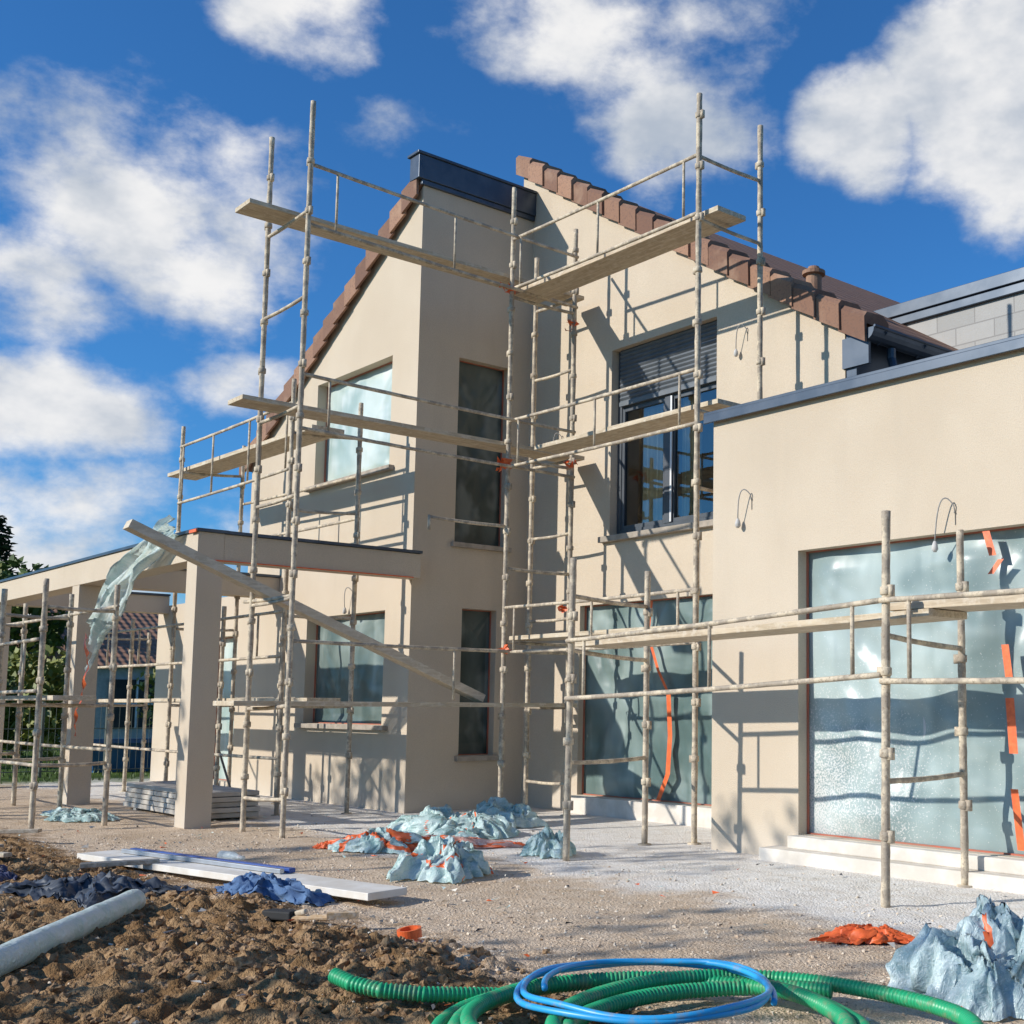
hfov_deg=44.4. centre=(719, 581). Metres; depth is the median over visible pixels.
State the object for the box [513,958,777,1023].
blue hose
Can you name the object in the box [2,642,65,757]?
garden bush
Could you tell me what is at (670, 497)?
white seal
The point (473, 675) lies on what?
masking film
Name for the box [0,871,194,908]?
dark tarpaulin
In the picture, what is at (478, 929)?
scattered scraps
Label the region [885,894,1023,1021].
crumpled plastic film
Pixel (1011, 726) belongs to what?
orange tape seams
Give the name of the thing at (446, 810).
crumpled plastic film
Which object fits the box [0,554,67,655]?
garden tree
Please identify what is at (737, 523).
hanging light socket
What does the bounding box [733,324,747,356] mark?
hanging light socket
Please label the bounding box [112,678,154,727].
windows
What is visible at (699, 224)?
scaffolding
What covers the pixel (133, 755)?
blue skip
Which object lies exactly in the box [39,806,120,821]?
crumpled plastic film
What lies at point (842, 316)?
verge tiles
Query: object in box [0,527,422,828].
pergola
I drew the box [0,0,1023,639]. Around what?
sky
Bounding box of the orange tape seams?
[650,531,1023,850]
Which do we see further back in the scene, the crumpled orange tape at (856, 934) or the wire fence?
the wire fence
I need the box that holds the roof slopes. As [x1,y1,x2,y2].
[249,180,957,471]
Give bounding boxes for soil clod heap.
[45,905,628,1023]
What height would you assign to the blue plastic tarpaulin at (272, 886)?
0.184 m
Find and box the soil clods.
[0,846,584,1023]
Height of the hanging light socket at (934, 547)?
0.390 m
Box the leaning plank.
[123,519,485,701]
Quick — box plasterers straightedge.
[121,848,294,873]
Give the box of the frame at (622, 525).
[617,353,716,533]
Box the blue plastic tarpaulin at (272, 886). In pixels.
[214,871,334,905]
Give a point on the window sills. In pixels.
(621, 536)
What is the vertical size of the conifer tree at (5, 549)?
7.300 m
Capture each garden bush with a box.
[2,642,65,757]
[2,669,25,751]
[132,662,155,725]
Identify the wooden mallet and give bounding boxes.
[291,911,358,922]
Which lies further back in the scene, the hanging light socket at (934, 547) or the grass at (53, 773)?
the grass at (53, 773)
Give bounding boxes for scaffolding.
[0,578,120,828]
[93,378,363,815]
[213,100,584,837]
[427,92,765,844]
[562,510,1023,907]
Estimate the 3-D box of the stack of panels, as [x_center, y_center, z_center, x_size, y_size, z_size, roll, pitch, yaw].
[-5.937,2.454,13.675,0.617,0.328,2.378,6,-8,-43]
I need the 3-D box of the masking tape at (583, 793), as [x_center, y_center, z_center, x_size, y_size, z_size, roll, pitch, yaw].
[-0.497,1.264,13.130,0.018,2.180,3.150,6,-8,-43]
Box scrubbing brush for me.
[262,908,307,920]
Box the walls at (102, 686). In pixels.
[21,667,154,741]
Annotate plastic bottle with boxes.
[217,850,244,859]
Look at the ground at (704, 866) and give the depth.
6.99 m
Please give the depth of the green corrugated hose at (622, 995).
4.81 m
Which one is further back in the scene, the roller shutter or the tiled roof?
the tiled roof
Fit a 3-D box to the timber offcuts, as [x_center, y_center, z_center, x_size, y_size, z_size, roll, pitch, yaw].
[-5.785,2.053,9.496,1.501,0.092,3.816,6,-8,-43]
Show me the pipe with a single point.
(22, 950)
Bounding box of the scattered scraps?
[5,813,1012,1016]
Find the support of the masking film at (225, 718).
attached to the rendered walls at (842, 469)
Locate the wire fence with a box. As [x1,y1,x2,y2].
[1,702,153,777]
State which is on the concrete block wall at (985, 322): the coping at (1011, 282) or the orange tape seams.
the coping at (1011, 282)
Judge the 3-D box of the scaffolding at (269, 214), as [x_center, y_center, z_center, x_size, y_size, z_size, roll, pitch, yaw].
[-3.152,-0.973,12.929,4.042,7.080,1.106,6,-8,-43]
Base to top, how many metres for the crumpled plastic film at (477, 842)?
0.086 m
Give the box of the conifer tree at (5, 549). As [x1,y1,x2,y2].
[0,515,57,735]
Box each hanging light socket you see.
[343,587,351,613]
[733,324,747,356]
[735,489,751,527]
[931,497,955,551]
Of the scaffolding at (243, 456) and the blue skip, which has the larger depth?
the blue skip
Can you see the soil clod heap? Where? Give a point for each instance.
(302, 976)
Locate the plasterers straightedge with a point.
(215, 861)
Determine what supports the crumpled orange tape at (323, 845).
on the ground at (704, 866)
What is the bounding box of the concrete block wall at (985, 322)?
[904,291,1023,349]
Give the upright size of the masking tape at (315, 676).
1.350 m
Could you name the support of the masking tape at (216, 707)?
attached to the rendered walls at (842, 469)
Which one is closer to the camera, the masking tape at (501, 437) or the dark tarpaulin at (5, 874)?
the dark tarpaulin at (5, 874)
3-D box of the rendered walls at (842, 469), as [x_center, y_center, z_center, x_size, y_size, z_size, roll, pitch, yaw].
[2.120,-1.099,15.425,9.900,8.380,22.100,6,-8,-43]
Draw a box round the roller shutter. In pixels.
[619,320,716,406]
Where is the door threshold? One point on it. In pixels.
(997, 873)
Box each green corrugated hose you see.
[328,968,869,1023]
[545,969,982,1023]
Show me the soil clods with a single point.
(113, 962)
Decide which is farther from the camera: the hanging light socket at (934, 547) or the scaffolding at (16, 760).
the scaffolding at (16, 760)
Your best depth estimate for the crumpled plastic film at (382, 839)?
10.12 m
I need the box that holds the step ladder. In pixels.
[213,735,230,786]
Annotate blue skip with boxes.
[92,738,151,772]
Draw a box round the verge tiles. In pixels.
[239,156,888,474]
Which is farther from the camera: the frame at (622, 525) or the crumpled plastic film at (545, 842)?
the frame at (622, 525)
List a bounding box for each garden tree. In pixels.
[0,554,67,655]
[0,563,20,620]
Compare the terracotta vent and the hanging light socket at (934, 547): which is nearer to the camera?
the hanging light socket at (934, 547)
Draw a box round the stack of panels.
[123,781,259,818]
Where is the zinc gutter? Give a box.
[842,324,951,377]
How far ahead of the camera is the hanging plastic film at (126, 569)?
13.14 m
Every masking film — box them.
[219,638,237,778]
[315,613,384,723]
[326,363,392,481]
[454,362,501,545]
[458,610,489,753]
[584,596,712,803]
[809,528,1023,853]
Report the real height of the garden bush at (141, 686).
3.090 m
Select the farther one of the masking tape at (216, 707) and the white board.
the masking tape at (216, 707)
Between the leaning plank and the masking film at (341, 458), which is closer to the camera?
the leaning plank
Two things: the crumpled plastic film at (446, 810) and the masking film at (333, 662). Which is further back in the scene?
the masking film at (333, 662)
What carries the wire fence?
on the ground at (704, 866)
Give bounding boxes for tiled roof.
[16,609,158,667]
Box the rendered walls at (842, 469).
[150,177,1023,858]
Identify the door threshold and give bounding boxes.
[570,795,1023,893]
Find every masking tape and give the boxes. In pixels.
[213,637,232,780]
[313,612,384,724]
[324,361,392,481]
[458,609,490,754]
[459,360,503,546]
[582,595,712,805]
[806,526,1023,856]
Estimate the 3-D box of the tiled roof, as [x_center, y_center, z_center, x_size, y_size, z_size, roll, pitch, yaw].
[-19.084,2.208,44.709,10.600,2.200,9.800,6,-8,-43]
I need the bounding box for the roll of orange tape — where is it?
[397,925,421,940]
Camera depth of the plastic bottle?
9.08 m
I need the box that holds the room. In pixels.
[627,340,716,524]
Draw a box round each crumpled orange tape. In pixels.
[312,840,330,848]
[809,924,914,944]
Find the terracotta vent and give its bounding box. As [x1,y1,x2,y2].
[802,265,824,289]
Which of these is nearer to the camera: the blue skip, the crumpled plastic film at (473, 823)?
the crumpled plastic film at (473, 823)
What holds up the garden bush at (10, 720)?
on the ground at (704, 866)
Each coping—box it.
[703,334,1023,423]
[874,267,1023,324]
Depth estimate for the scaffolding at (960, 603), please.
8.34 m
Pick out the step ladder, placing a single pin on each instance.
(225, 772)
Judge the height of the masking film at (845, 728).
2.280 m
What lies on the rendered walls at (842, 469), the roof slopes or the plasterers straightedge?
the roof slopes
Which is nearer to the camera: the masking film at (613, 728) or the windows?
the masking film at (613, 728)
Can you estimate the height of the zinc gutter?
1.278 m
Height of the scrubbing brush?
0.077 m
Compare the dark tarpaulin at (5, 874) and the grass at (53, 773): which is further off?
the grass at (53, 773)
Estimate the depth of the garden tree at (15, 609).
33.14 m
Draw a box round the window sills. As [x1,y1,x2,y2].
[294,464,712,761]
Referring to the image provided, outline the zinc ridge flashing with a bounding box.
[407,149,536,221]
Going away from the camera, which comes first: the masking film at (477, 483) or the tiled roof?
the masking film at (477, 483)
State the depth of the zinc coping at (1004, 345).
9.46 m
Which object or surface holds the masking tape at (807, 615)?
attached to the rendered walls at (842, 469)
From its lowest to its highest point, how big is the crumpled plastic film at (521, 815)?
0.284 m
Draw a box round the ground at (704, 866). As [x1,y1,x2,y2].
[0,742,1023,1023]
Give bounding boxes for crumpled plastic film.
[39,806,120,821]
[328,827,429,853]
[386,804,460,827]
[386,835,494,883]
[392,810,520,838]
[421,835,524,847]
[464,796,547,827]
[519,825,576,858]
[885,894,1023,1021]
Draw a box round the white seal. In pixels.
[669,395,672,521]
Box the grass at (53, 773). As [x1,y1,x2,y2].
[0,748,150,783]
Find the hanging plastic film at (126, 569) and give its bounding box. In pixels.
[74,515,177,735]
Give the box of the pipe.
[0,889,145,976]
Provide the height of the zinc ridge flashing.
0.385 m
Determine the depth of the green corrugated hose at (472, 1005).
4.71 m
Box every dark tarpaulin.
[0,864,19,881]
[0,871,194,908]
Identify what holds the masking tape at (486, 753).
attached to the rendered walls at (842, 469)
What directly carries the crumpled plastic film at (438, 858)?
on the ground at (704, 866)
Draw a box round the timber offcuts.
[0,829,159,867]
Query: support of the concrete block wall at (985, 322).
on the flat roof
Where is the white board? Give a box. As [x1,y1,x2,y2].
[77,850,406,900]
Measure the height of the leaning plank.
1.615 m
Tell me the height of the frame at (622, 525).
2.176 m

